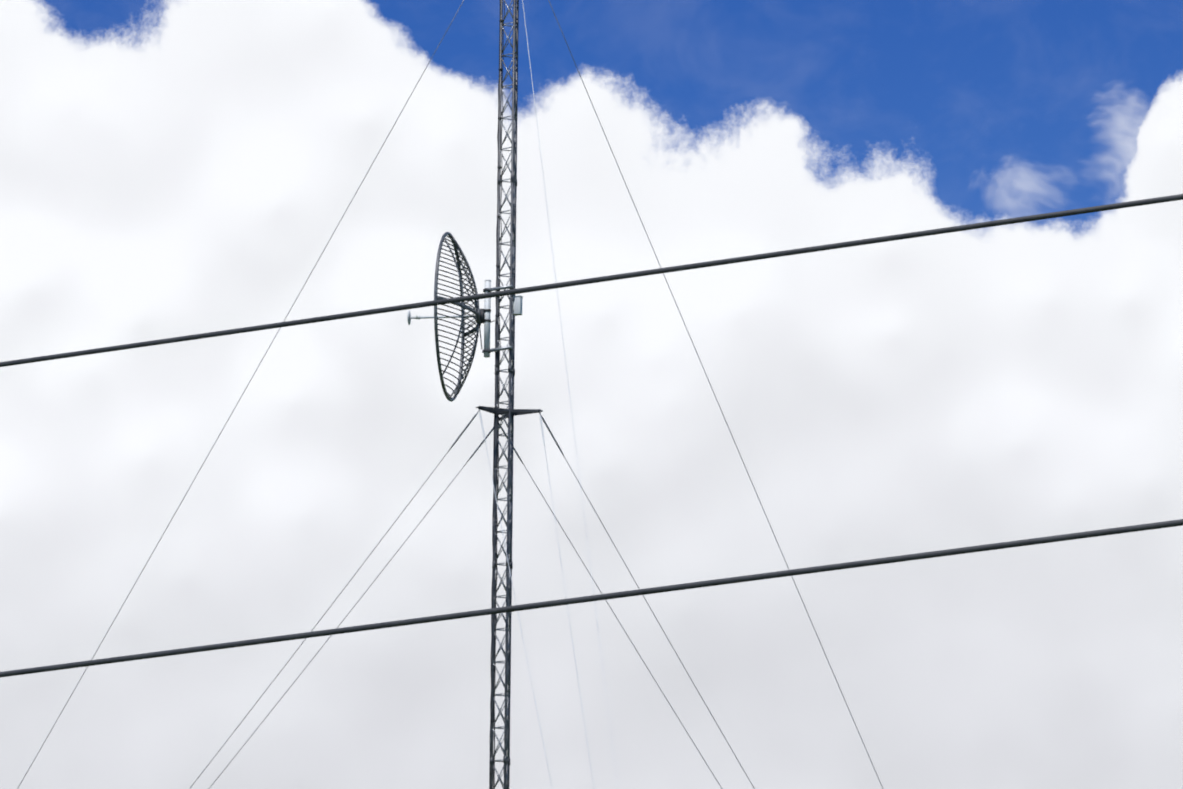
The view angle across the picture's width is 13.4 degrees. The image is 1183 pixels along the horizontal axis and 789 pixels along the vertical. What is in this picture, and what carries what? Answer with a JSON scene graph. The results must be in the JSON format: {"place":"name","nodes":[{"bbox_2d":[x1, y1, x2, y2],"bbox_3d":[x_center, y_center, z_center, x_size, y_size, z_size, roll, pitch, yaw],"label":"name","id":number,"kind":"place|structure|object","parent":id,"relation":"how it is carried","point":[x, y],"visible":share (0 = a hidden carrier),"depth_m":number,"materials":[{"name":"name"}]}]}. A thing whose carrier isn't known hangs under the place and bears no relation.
{"place":"outdoors","nodes":[
{"label":"outdoors","id":0,"kind":"place"},
{"bbox_2d":[0,0,1182,788],"bbox_3d":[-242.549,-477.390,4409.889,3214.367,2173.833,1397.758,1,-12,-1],"label":"cloud","id":1,"kind":"structure","parent":0,"point":[172,168],"depth_m":3987.25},
{"bbox_2d":[0,194,1182,677],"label":"power lines","id":2,"kind":"object","parent":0,"point":[646,590],"visible":1,"depth_m":18.83,"materials":[{"name":"black metal"}]},
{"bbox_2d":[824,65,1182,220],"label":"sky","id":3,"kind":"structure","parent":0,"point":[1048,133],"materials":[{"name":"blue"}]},
{"label":"ground","id":4,"kind":"structure","parent":0,"visible":0},
{"bbox_2d":[17,0,882,788],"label":"radio mast","id":5,"kind":"object","parent":4,"relation":"on","point":[483,316],"visible":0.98,"depth_m":88.64,"materials":[{"name":"metal"}]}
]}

